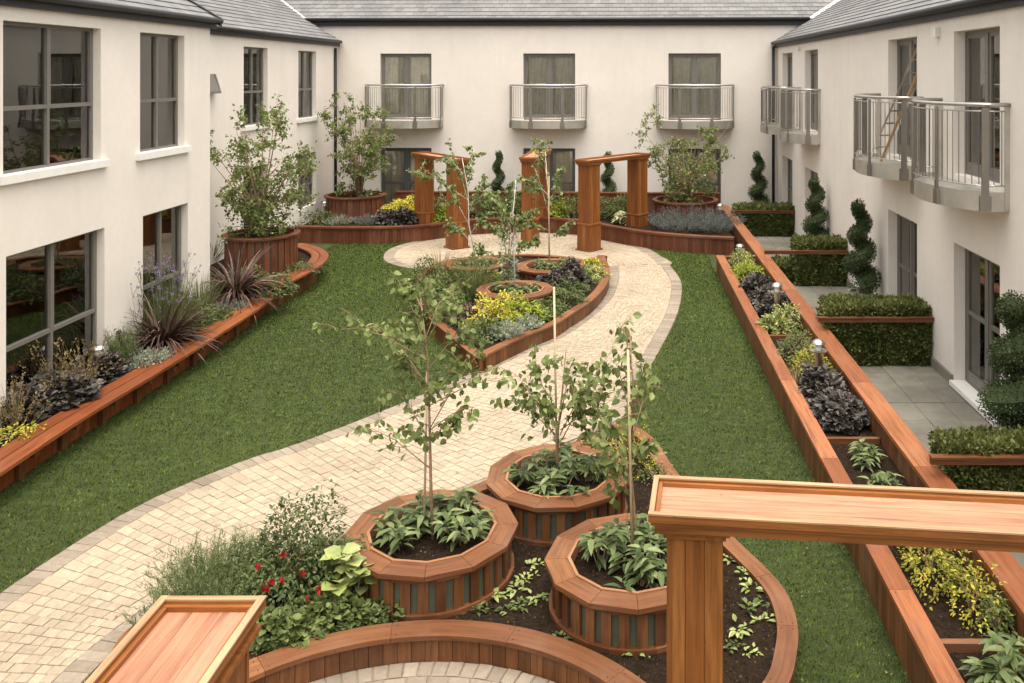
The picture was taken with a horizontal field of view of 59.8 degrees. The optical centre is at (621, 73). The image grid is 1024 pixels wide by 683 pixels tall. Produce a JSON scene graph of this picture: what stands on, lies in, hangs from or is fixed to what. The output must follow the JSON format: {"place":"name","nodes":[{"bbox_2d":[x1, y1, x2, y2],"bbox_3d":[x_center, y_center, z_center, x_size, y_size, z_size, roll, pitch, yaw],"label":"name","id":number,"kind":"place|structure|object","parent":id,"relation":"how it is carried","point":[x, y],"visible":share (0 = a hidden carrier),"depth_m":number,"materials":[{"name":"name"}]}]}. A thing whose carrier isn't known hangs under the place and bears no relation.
{"place":"outdoors","nodes":[
{"label":"outdoors","id":0,"kind":"place"},
{"bbox_2d":[0,232,670,682],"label":"path","id":1,"kind":"structure","parent":0,"point":[54,626],"depth_m":9.73,"materials":[{"name":"stone"}]},
{"bbox_2d":[0,239,681,682],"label":"path edging","id":2,"kind":"object","parent":1,"relation":"on","point":[86,665],"visible":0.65,"depth_m":9.73,"materials":[{"name":"stone"}]},
{"bbox_2d":[411,152,470,249],"bbox_3d":[-4.860,3.335,23.500,0.504,2.330,2.512,0,0,-38],"label":"pergola","id":3,"kind":"object","parent":1,"relation":"on","point":[424,212],"visible":0.67,"depth_m":22.96,"materials":[{"name":"wood"}]},
{"bbox_2d":[519,149,551,244],"bbox_3d":[-2.360,3.335,24.200,0.504,2.330,2.608,0,0,3],"label":"pergola","id":4,"kind":"object","parent":1,"relation":"on","point":[528,159],"visible":0.59,"depth_m":23.01,"materials":[{"name":"wood"}]},
{"bbox_2d":[574,152,650,251],"bbox_3d":[-0.210,3.335,23.225,0.504,2.330,2.602,0,0,39],"label":"pergola","id":5,"kind":"object","parent":1,"relation":"on","point":[588,223],"visible":0.88,"depth_m":22.44,"materials":[{"name":"wood"}]},
{"bbox_2d":[309,662,555,682],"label":"circle paving","id":6,"kind":"structure","parent":0,"point":[496,675],"depth_m":6.57,"materials":[{"name":"stone"}]},
{"bbox_2d":[0,241,910,682],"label":"lawn","id":7,"kind":"structure","parent":0,"point":[832,617],"depth_m":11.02,"materials":[{"name":"plant"}]},
{"bbox_2d":[0,291,279,490],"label":"raised bed","id":8,"kind":"object","parent":7,"relation":"on","point":[20,458],"visible":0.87,"depth_m":11.26,"materials":[{"name":"wood"}]},
{"bbox_2d":[0,382,51,426],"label":"heuchera","id":9,"kind":"object","parent":8,"relation":"on","point":[44,415],"visible":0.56,"depth_m":10.60,"materials":[{"name":"purple plant"}]},
{"bbox_2d":[0,366,53,428],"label":"feathery plant","id":10,"kind":"object","parent":8,"relation":"on","point":[18,410],"visible":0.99,"depth_m":10.41,"materials":[{"name":"brown plant"}]},
{"bbox_2d":[8,337,110,397],"bbox_3d":[-7.176,3.754,11.131,1.039,0.835,1.081,0,0,41],"label":"feathery plant","id":11,"kind":"object","parent":8,"relation":"on","point":[67,371],"visible":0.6,"depth_m":11.09,"materials":[{"name":"brown plant"}]},
{"bbox_2d":[16,367,104,416],"bbox_3d":[-7.116,3.980,11.106,1.104,0.518,0.974,0,0,0],"label":"heuchera","id":12,"kind":"object","parent":8,"relation":"on","point":[90,389],"visible":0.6,"depth_m":10.99,"materials":[{"name":"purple plant"}]},
{"bbox_2d":[72,349,132,385],"bbox_3d":[-7.190,3.988,12.083,0.854,0.481,0.848,0,0,0],"label":"heuchera","id":13,"kind":"object","parent":8,"relation":"on","point":[122,368],"visible":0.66,"depth_m":11.94,"materials":[{"name":"purple plant"}]},
{"bbox_2d":[103,320,141,360],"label":"dwarf conifer","id":14,"kind":"object","parent":8,"relation":"on","point":[112,346],"visible":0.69,"depth_m":12.46,"materials":[{"name":"green plant"}]},
{"bbox_2d":[127,345,173,369],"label":"silver plant","id":15,"kind":"object","parent":8,"relation":"on","point":[147,355],"visible":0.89,"depth_m":12.53,"materials":[{"name":"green plant"}]},
{"bbox_2d":[124,252,200,349],"bbox_3d":[-7.094,3.466,13.582,1.074,1.411,1.437,0,0,27],"label":"verbena","id":16,"kind":"object","parent":8,"relation":"on","point":[159,278],"visible":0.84,"depth_m":13.54,"materials":[{"name":"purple plant"}]},
{"bbox_2d":[122,283,224,367],"bbox_3d":[-6.986,3.834,13.347,1.999,1.218,2.020,0,0,0],"label":"phormium","id":17,"kind":"object","parent":8,"relation":"on","point":[170,337],"visible":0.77,"depth_m":13.30,"materials":[{"name":"brown plant"}]},
{"bbox_2d":[143,272,216,335],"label":"tall grass","id":18,"kind":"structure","parent":8,"relation":"on","point":[174,306],"depth_m":13.75,"materials":[{"name":"plant"}]},
{"bbox_2d":[202,239,299,322],"bbox_3d":[-7.001,3.766,16.030,2.427,1.374,2.285,0,0,0],"label":"phormium","id":19,"kind":"object","parent":8,"relation":"on","point":[241,287],"visible":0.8,"depth_m":15.94,"materials":[{"name":"brown plant"}]},
{"bbox_2d":[84,595,266,682],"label":"pergola","id":20,"kind":"object","parent":7,"relation":"on","point":[187,639],"visible":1,"depth_m":3.63,"materials":[{"name":"wood"}]},
{"bbox_2d":[210,243,327,313],"bbox_3d":[-7.622,4.270,18.418,2.515,0.460,5.237,0,0,0],"label":"raised bed","id":21,"kind":"object","parent":7,"relation":"on","point":[307,279],"visible":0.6,"depth_m":18.43,"materials":[{"name":"wood"}]},
{"bbox_2d":[222,227,300,274],"bbox_3d":[-7.620,3.929,18.600,1.547,1.162,1.547,0,0,0],"label":"round planter","id":22,"kind":"object","parent":21,"relation":"in","point":[279,254],"visible":0.55,"depth_m":18.06,"materials":[{"name":"wood"}]},
{"bbox_2d":[210,94,319,246],"bbox_3d":[-7.450,2.002,18.433,2.552,3.268,2.369,0,0,-34],"label":"bushy tree","id":23,"kind":"object","parent":22,"relation":"in","point":[260,219],"visible":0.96,"depth_m":18.43,"materials":[{"name":"green plant"}]},
{"bbox_2d":[111,423,797,682],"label":"raised bed","id":24,"kind":"object","parent":7,"relation":"on","point":[526,642],"visible":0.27,"depth_m":6.71,"materials":[{"name":"wood"}]},
{"bbox_2d":[135,523,273,602],"bbox_3d":[-3.324,4.004,7.086,1.063,0.630,1.029,0,0,0],"label":"rosemary","id":25,"kind":"object","parent":24,"relation":"on","point":[184,587],"visible":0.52,"depth_m":7.05,"materials":[{"name":"green plant"}]},
{"bbox_2d":[190,524,294,598],"bbox_3d":[-3.091,4.013,7.167,0.822,0.615,0.848,0,0,0],"label":"rosemary","id":26,"kind":"object","parent":24,"relation":"on","point":[229,567],"visible":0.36,"depth_m":7.10,"materials":[{"name":"green plant"}]},
{"bbox_2d":[212,479,364,624],"bbox_3d":[-2.730,3.890,7.226,1.369,0.982,0.992,0,0,0],"label":"fuchsia","id":27,"kind":"object","parent":24,"relation":"on","point":[288,577],"visible":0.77,"depth_m":7.17,"materials":[{"name":"green plant"}]},
{"bbox_2d":[249,598,331,654],"bbox_3d":[-2.582,4.231,6.754,0.710,0.335,0.454,0,0,0],"label":"ground cover plant","id":28,"kind":"object","parent":24,"relation":"on","point":[285,632],"visible":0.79,"depth_m":6.67,"materials":[{"name":"green plant"}]},
{"bbox_2d":[290,533,373,624],"bbox_3d":[-2.345,4.091,7.269,0.743,0.592,0.881,0,0,-36],"label":"fuchsia","id":29,"kind":"object","parent":24,"relation":"on","point":[331,567],"visible":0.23,"depth_m":7.19,"materials":[{"name":"green plant"}]},
{"bbox_2d":[284,590,381,633],"bbox_3d":[-2.312,4.231,6.939,0.838,0.317,0.421,0,0,0],"label":"ground cover plant","id":30,"kind":"object","parent":24,"relation":"on","point":[347,619],"visible":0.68,"depth_m":6.87,"materials":[{"name":"green plant"}]},
{"bbox_2d":[314,542,375,605],"bbox_3d":[-2.224,4.068,7.094,0.513,0.490,0.389,0,0,-23],"label":"lime leaved plant","id":31,"kind":"object","parent":24,"relation":"on","point":[353,571],"visible":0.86,"depth_m":7.06,"materials":[{"name":"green plant"}]},
{"bbox_2d":[354,597,404,625],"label":"ground cover plant","id":32,"kind":"object","parent":24,"relation":"on","point":[383,618],"visible":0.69,"depth_m":6.96,"materials":[{"name":"green plant"}]},
{"bbox_2d":[344,489,517,620],"bbox_3d":[-1.655,4.152,7.680,1.478,0.387,1.478,0,0,0],"label":"round planter","id":33,"kind":"object","parent":24,"relation":"on","point":[426,577],"visible":0.62,"depth_m":7.23,"materials":[{"name":"wood"}]},
{"bbox_2d":[369,506,437,555],"bbox_3d":[-1.927,3.931,7.646,0.563,0.295,0.597,0,0,44],"label":"broadleaf shrub","id":34,"kind":"object","parent":33,"relation":"on","point":[396,531],"visible":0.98,"depth_m":7.58,"materials":[{"name":"green plant"}]},
{"bbox_2d":[312,270,535,539],"bbox_3d":[-1.643,2.891,7.671,1.754,2.339,1.088,0,0,0],"label":"birch tree","id":35,"kind":"object","parent":33,"relation":"on","point":[409,292],"visible":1,"depth_m":7.73,"materials":[{"name":"green plant"}]},
{"bbox_2d":[395,489,459,538],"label":"broadleaf shrub","id":36,"kind":"object","parent":33,"relation":"on","point":[419,498],"visible":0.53,"depth_m":7.91,"materials":[{"name":"green plant"}]},
{"bbox_2d":[428,487,482,525],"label":"broadleaf shrub","id":37,"kind":"object","parent":33,"relation":"on","point":[464,500],"visible":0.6,"depth_m":7.96,"materials":[{"name":"green plant"}]},
{"bbox_2d":[429,502,495,551],"bbox_3d":[-1.407,3.947,7.644,0.620,0.273,0.606,0,0,0],"label":"broadleaf shrub","id":38,"kind":"object","parent":33,"relation":"on","point":[451,522],"visible":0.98,"depth_m":7.59,"materials":[{"name":"green plant"}]},
{"bbox_2d":[486,444,628,546],"bbox_3d":[-0.630,4.152,8.750,1.405,0.387,1.405,0,0,0],"label":"round planter","id":39,"kind":"object","parent":24,"relation":"on","point":[544,521],"visible":0.48,"depth_m":8.24,"materials":[{"name":"wood"}]},
{"bbox_2d":[502,451,557,487],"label":"broadleaf shrub","id":40,"kind":"object","parent":39,"relation":"on","point":[522,475],"visible":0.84,"depth_m":8.71,"materials":[{"name":"green plant"}]},
{"bbox_2d":[528,467,590,498],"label":"broadleaf shrub","id":41,"kind":"object","parent":39,"relation":"on","point":[543,486],"visible":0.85,"depth_m":8.41,"materials":[{"name":"green plant"}]},
{"bbox_2d":[487,341,636,482],"bbox_3d":[-0.625,3.323,8.746,1.582,1.475,0.986,0,0,0],"label":"birch tree","id":42,"kind":"object","parent":39,"relation":"on","point":[579,401],"visible":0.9,"depth_m":8.69,"materials":[{"name":"green plant"}]},
{"bbox_2d":[556,452,607,482],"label":"broadleaf shrub","id":43,"kind":"object","parent":39,"relation":"on","point":[587,461],"visible":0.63,"depth_m":8.74,"materials":[{"name":"green plant"}]},
{"bbox_2d":[545,513,666,655],"bbox_3d":[0.085,4.152,7.240,1.438,0.387,1.438,0,0,0],"label":"round planter","id":44,"kind":"object","parent":24,"relation":"on","point":[587,609],"visible":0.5,"depth_m":6.73,"materials":[{"name":"wood"}]},
{"bbox_2d":[575,524,629,579],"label":"broadleaf shrub","id":45,"kind":"object","parent":44,"relation":"on","point":[605,541],"visible":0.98,"depth_m":7.23,"materials":[{"name":"green plant"}]},
{"bbox_2d":[573,311,669,564],"bbox_3d":[-0.007,3.050,7.208,0.837,2.022,0.957,0,0,0],"label":"birch tree","id":46,"kind":"object","parent":44,"relation":"on","point":[615,468],"visible":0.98,"depth_m":7.27,"materials":[{"name":"green plant"}]},
{"bbox_2d":[599,513,656,560],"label":"broadleaf shrub","id":47,"kind":"object","parent":44,"relation":"on","point":[625,527],"visible":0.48,"depth_m":7.53,"materials":[{"name":"green plant"}]},
{"bbox_2d":[602,543,666,592],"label":"broadleaf shrub","id":48,"kind":"object","parent":44,"relation":"on","point":[642,565],"visible":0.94,"depth_m":6.96,"materials":[{"name":"green plant"}]},
{"bbox_2d":[415,254,609,372],"bbox_3d":[-2.289,4.370,16.962,4.081,0.261,7.584,0,0,0],"label":"raised bed","id":49,"kind":"object","parent":7,"relation":"on","point":[498,351],"visible":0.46,"depth_m":14.89,"materials":[{"name":"wood"}]},
{"bbox_2d":[437,254,497,302],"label":"tall grass","id":50,"kind":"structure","parent":49,"relation":"on","point":[471,293],"depth_m":16.66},
{"bbox_2d":[444,256,507,283],"bbox_3d":[-3.050,4.139,18.550,1.349,0.342,1.349,0,0,0],"label":"round planter","id":51,"kind":"object","parent":49,"relation":"on","point":[448,266],"visible":0.3,"depth_m":18.21,"materials":[{"name":"wood"}]},
{"bbox_2d":[406,138,497,266],"bbox_3d":[-3.575,2.720,18.589,1.895,2.706,1.070,0,0,0],"label":"birch tree","id":52,"kind":"object","parent":51,"relation":"on","point":[454,166],"visible":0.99,"depth_m":18.65,"materials":[{"name":"green plant"}]},
{"bbox_2d":[463,290,521,326],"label":"island shrub","id":53,"kind":"object","parent":49,"relation":"on","point":[495,307],"visible":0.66,"depth_m":15.01,"materials":[{"name":"yellow plant"}]},
{"bbox_2d":[476,280,552,315],"bbox_3d":[-1.980,4.139,16.300,1.428,0.342,1.428,0,0,0],"label":"round planter","id":54,"kind":"object","parent":49,"relation":"on","point":[546,289],"visible":0.48,"depth_m":16.18,"materials":[{"name":"wood"}]},
{"bbox_2d":[468,174,541,292],"bbox_3d":[-2.156,2.978,16.340,1.380,2.186,0.788,0,0,0],"label":"birch tree","id":55,"kind":"object","parent":54,"relation":"on","point":[503,214],"visible":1,"depth_m":16.28,"materials":[{"name":"green plant"}]},
{"bbox_2d":[515,258,583,280],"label":"round planter","id":56,"kind":"object","parent":49,"relation":"on","point":[526,272],"visible":0.34,"depth_m":18.00,"materials":[{"name":"wood"}]},
{"bbox_2d":[514,137,575,269],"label":"birch tree","id":57,"kind":"object","parent":56,"relation":"on","point":[561,231],"visible":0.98,"depth_m":18.34,"materials":[{"name":"green plant"}]},
{"bbox_2d":[296,211,734,254],"bbox_3d":[-3.021,4.280,24.256,11.818,0.441,4.488,0,0,2],"label":"raised bed","id":58,"kind":"object","parent":7,"relation":"on","point":[650,235],"visible":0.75,"depth_m":23.36,"materials":[{"name":"wood"}]},
{"bbox_2d":[324,190,386,220],"bbox_3d":[-7.750,3.999,25.600,1.746,1.022,1.746,0,0,0],"label":"round planter","id":59,"kind":"object","parent":58,"relation":"in","point":[349,205],"visible":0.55,"depth_m":24.92,"materials":[{"name":"wood"}]},
{"bbox_2d":[315,92,402,196],"bbox_3d":[-7.606,2.111,25.602,2.332,3.273,2.195,0,0,0],"label":"bushy tree","id":60,"kind":"object","parent":59,"relation":"in","point":[358,172],"visible":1,"depth_m":25.51,"materials":[{"name":"green plant"}]},
{"bbox_2d":[371,206,418,225],"bbox_3d":[-6.112,3.939,24.322,1.601,0.544,0.967,0,0,0],"label":"heuchera","id":61,"kind":"object","parent":58,"relation":"on","point":[401,216],"visible":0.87,"depth_m":24.13,"materials":[{"name":"purple plant"}]},
{"bbox_2d":[395,191,719,211],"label":"timber parapet","id":62,"kind":"structure","parent":58,"relation":"on","point":[402,195],"depth_m":26.57,"materials":[{"name":"wood"}]},
{"bbox_2d":[645,203,721,231],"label":"lavender","id":63,"kind":"object","parent":58,"relation":"on","point":[660,223],"visible":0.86,"depth_m":23.27,"materials":[{"name":"grey plant"}]},
{"bbox_2d":[653,195,717,225],"bbox_3d":[1.780,4.009,24.750,1.845,1.002,1.845,0,0,0],"label":"round planter","id":64,"kind":"object","parent":58,"relation":"in","point":[659,203],"visible":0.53,"depth_m":24.14,"materials":[{"name":"wood"}]},
{"bbox_2d":[628,103,734,202],"bbox_3d":[1.807,2.307,24.942,2.749,3.019,2.735,0,0,19],"label":"bushy tree","id":65,"kind":"object","parent":64,"relation":"in","point":[684,195],"visible":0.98,"depth_m":24.49,"materials":[{"name":"green plant"}]},
{"bbox_2d":[680,204,746,231],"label":"lavender","id":66,"kind":"object","parent":58,"relation":"on","point":[719,223],"visible":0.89,"depth_m":23.06,"materials":[{"name":"grey plant"}]},
{"bbox_2d":[648,475,1023,682],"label":"pergola","id":67,"kind":"object","parent":7,"relation":"on","point":[696,522],"visible":1,"depth_m":4.66,"materials":[{"name":"wood"}]},
{"bbox_2d":[716,205,1023,682],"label":"raised bed","id":68,"kind":"object","parent":7,"relation":"on","point":[938,643],"visible":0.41,"depth_m":8.94,"materials":[{"name":"wood"}]},
{"bbox_2d":[798,361,851,406],"bbox_3d":[2.579,3.993,11.419,0.838,0.557,1.193,0,0,0],"label":"heuchera","id":69,"kind":"object","parent":68,"relation":"on","point":[816,377],"visible":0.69,"depth_m":11.29,"materials":[{"name":"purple plant"}]},
{"bbox_2d":[809,386,870,434],"bbox_3d":[2.635,4.024,10.640,0.835,0.400,0.960,0,0,-21],"label":"heuchera","id":70,"kind":"object","parent":68,"relation":"on","point":[829,409],"visible":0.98,"depth_m":10.41,"materials":[{"name":"purple plant"}]},
{"bbox_2d":[848,438,887,472],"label":"broadleaf plant","id":71,"kind":"object","parent":68,"relation":"on","point":[867,457],"visible":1,"depth_m":9.46,"materials":[{"name":"green plant"}]},
{"bbox_2d":[897,546,977,610],"bbox_3d":[2.565,3.921,7.410,0.641,0.596,1.023,0,0,-14],"label":"euonymus","id":72,"kind":"object","parent":68,"relation":"on","point":[928,569],"visible":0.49,"depth_m":7.20,"materials":[{"name":"yellow plant"}]},
{"bbox_2d":[936,550,1013,638],"bbox_3d":[2.711,3.953,6.817,0.427,0.520,0.745,0,0,0],"label":"euonymus","id":73,"kind":"object","parent":68,"relation":"on","point":[974,585],"visible":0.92,"depth_m":6.79,"materials":[{"name":"yellow plant"}]},
{"bbox_2d":[957,631,1023,682],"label":"broadleaf plant","id":74,"kind":"object","parent":68,"relation":"on","point":[1009,658],"visible":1,"depth_m":5.91,"materials":[{"name":"green plant"}]},
{"bbox_2d":[975,591,1017,638],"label":"green shrub","id":75,"kind":"object","parent":68,"relation":"on","point":[1001,609],"visible":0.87,"depth_m":6.58,"materials":[{"name":"green plant"}]},
{"bbox_2d":[755,236,1023,568],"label":"patio","id":76,"kind":"structure","parent":0,"point":[922,401],"depth_m":12.34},
{"bbox_2d":[747,151,770,202],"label":"spiral topiary","id":77,"kind":"object","parent":76,"relation":"on","point":[758,187],"visible":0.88,"depth_m":26.32,"materials":[{"name":"green plant"}]},
{"bbox_2d":[731,201,794,236],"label":"hedge","id":78,"kind":"object","parent":76,"relation":"on","point":[768,224],"visible":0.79,"depth_m":24.30,"materials":[{"name":"green plant"}]},
{"bbox_2d":[802,176,829,236],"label":"spiral topiary","id":79,"kind":"object","parent":76,"relation":"on","point":[819,216],"visible":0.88,"depth_m":20.21,"materials":[{"name":"green plant"}]},
{"bbox_2d":[789,233,847,286],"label":"hedge","id":80,"kind":"object","parent":76,"relation":"on","point":[818,269],"visible":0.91,"depth_m":18.61,"materials":[{"name":"green plant"}]},
{"bbox_2d":[848,288,873,295],"bbox_3d":[4.391,4.155,16.200,0.460,0.330,0.460,0,0,0],"label":"plant pot","id":81,"kind":"object","parent":76,"relation":"on","point":[858,292],"visible":0.26,"depth_m":16.18,"materials":[{"name":"stone"}]},
{"bbox_2d":[841,198,880,295],"bbox_3d":[4.414,3.192,16.174,0.725,1.840,0.766,0,0,0],"label":"spiral topiary","id":82,"kind":"object","parent":81,"relation":"in","point":[857,264],"visible":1,"depth_m":16.08,"materials":[{"name":"green plant"}]},
{"bbox_2d":[815,291,932,366],"bbox_3d":[3.953,4.009,13.818,1.788,1.082,0.806,0,0,0],"label":"hedge","id":83,"kind":"object","parent":76,"relation":"on","point":[882,343],"visible":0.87,"depth_m":13.52,"materials":[{"name":"green plant"}]},
{"bbox_2d":[817,316,933,321],"bbox_3d":[3.882,3.755,13.463,1.765,0.080,0.085,0,0,0],"label":"timber rail","id":84,"kind":"object","parent":83,"relation":"attached to","point":[875,319],"visible":1,"depth_m":13.44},
{"bbox_2d":[927,424,1023,491],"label":"hedge","id":85,"kind":"object","parent":76,"relation":"on","point":[999,441],"visible":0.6,"depth_m":8.64,"materials":[{"name":"green plant"}]},
{"bbox_2d":[929,454,1023,464],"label":"timber rail","id":86,"kind":"object","parent":85,"relation":"attached to","point":[972,459],"visible":1,"depth_m":8.54,"materials":[{"name":"wood"}]},
{"bbox_3d":[4.409,4.335,9.800,0.460,0.330,0.460,0,0,0],"label":"plant pot","id":87,"kind":"object","parent":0,"visible":0},
{"bbox_2d":[975,289,1023,433],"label":"spiral topiary","id":88,"kind":"object","parent":87,"relation":"in","point":[1003,399],"visible":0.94,"depth_m":9.71,"materials":[{"name":"green plant"}]},
{"label":"ground","id":89,"kind":"structure","parent":0,"visible":0},
{"bbox_2d":[0,0,223,425],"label":"building","id":90,"kind":"structure","parent":89,"relation":"on","point":[104,147],"depth_m":12.40,"materials":[{"name":"paint"}]},
{"bbox_2d":[3,21,92,173],"bbox_3d":[-7.485,0.291,11.430,0.070,1.858,1.956,0,0,0],"label":"window","id":91,"kind":"structure","parent":90,"relation":"in","point":[48,69],"depth_m":11.40,"materials":[{"name":"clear glass"}]},
{"bbox_2d":[6,230,96,392],"bbox_3d":[-7.485,3.151,11.500,0.070,1.938,1.996,0,0,0],"label":"window","id":92,"kind":"structure","parent":90,"relation":"in","point":[51,289],"depth_m":11.47,"materials":[{"name":"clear glass"}]},
{"bbox_2d":[140,33,177,151],"bbox_3d":[-7.485,0.291,14.100,0.070,1.858,1.356,0,0,0],"label":"window","id":93,"kind":"structure","parent":90,"relation":"in","point":[158,53],"depth_m":14.23,"materials":[{"name":"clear glass"}]},
{"bbox_2d":[143,205,180,324],"bbox_3d":[-7.485,3.151,14.200,0.070,1.938,1.396,0,0,0],"label":"window","id":94,"kind":"structure","parent":90,"relation":"in","point":[161,229],"depth_m":14.25,"materials":[{"name":"grey glass"}]},
{"bbox_2d":[193,0,341,264],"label":"building","id":95,"kind":"structure","parent":89,"relation":"on","point":[264,51],"depth_m":22.67,"materials":[{"name":"paint"}]},
{"bbox_2d":[244,47,262,125],"bbox_3d":[-9.035,0.301,21.400,0.070,1.898,1.396,0,0,0],"label":"window","id":96,"kind":"structure","parent":95,"relation":"in","point":[253,57],"depth_m":21.56,"materials":[{"name":"grey glass"}]},
{"bbox_2d":[298,51,311,117],"bbox_3d":[-9.035,0.301,24.900,0.070,1.898,1.396,0,0,0],"label":"window","id":97,"kind":"structure","parent":95,"relation":"in","point":[304,57],"depth_m":25.08,"materials":[{"name":"grey glass"}]},
{"bbox_2d":[281,0,839,207],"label":"building","id":98,"kind":"structure","parent":89,"relation":"on","point":[572,80],"depth_m":27.39,"materials":[{"name":"white paint"}]},
{"bbox_2d":[381,54,430,119],"bbox_3d":[-6.755,0.396,27.702,1.616,2.068,0.150,0,0,2],"label":"glazed door","id":99,"kind":"structure","parent":98,"relation":"in","point":[395,68],"depth_m":27.72,"materials":[{"name":"grey glass"}]},
{"bbox_2d":[381,148,430,207],"bbox_3d":[-6.755,3.366,27.702,1.616,2.108,0.150,0,0,2],"label":"glazed door","id":100,"kind":"structure","parent":98,"relation":"in","point":[396,178],"depth_m":27.72,"materials":[{"name":"grey glass"}]},
{"bbox_2d":[524,54,574,119],"bbox_3d":[-2.257,0.396,27.539,1.616,2.068,0.150,0,0,2],"label":"glazed door","id":101,"kind":"structure","parent":98,"relation":"in","point":[538,68],"depth_m":27.55,"materials":[{"name":"grey glass"}]},
{"bbox_2d":[524,148,574,190],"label":"glazed door","id":102,"kind":"structure","parent":98,"relation":"in","point":[559,157],"depth_m":27.54,"materials":[{"name":"grey glass"}]},
{"bbox_2d":[668,53,720,119],"bbox_3d":[2.253,0.396,27.376,1.616,2.068,0.150,0,0,2],"label":"glazed door","id":103,"kind":"structure","parent":98,"relation":"in","point":[683,68],"depth_m":27.37,"materials":[{"name":"clear glass"}]},
{"bbox_2d":[668,149,720,202],"bbox_3d":[2.253,3.366,27.376,1.616,2.108,0.150,0,0,2],"label":"glazed door","id":104,"kind":"structure","parent":98,"relation":"in","point":[717,155],"depth_m":27.36,"materials":[{"name":"grey glass"}]},
{"bbox_2d":[760,0,1023,428],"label":"building","id":105,"kind":"structure","parent":89,"relation":"on","point":[939,190],"depth_m":13.56,"materials":[{"name":"white paint"}]},
{"bbox_2d":[897,38,916,156],"bbox_3d":[4.955,0.411,15.000,0.070,2.038,1.536,0,0,0],"label":"glazed door","id":106,"kind":"structure","parent":105,"relation":"in","point":[906,48],"depth_m":15.36,"materials":[{"name":"grey glass"}]},
{"bbox_2d":[897,214,916,299],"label":"glazed door","id":107,"kind":"structure","parent":105,"relation":"in","point":[906,228],"depth_m":15.36,"materials":[{"name":"grey glass"}]},
{"bbox_2d":[965,28,999,182],"bbox_3d":[4.955,0.411,11.880,0.070,2.038,1.536,0,0,0],"label":"glazed door","id":108,"kind":"structure","parent":105,"relation":"in","point":[982,47],"depth_m":12.16,"materials":[{"name":"clear glass"}]},
{"bbox_2d":[965,248,999,396],"bbox_3d":[4.955,3.411,11.880,0.070,1.978,1.536,0,0,0],"label":"glazed door","id":109,"kind":"structure","parent":105,"relation":"in","point":[982,275],"depth_m":12.19,"materials":[{"name":"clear glass"}]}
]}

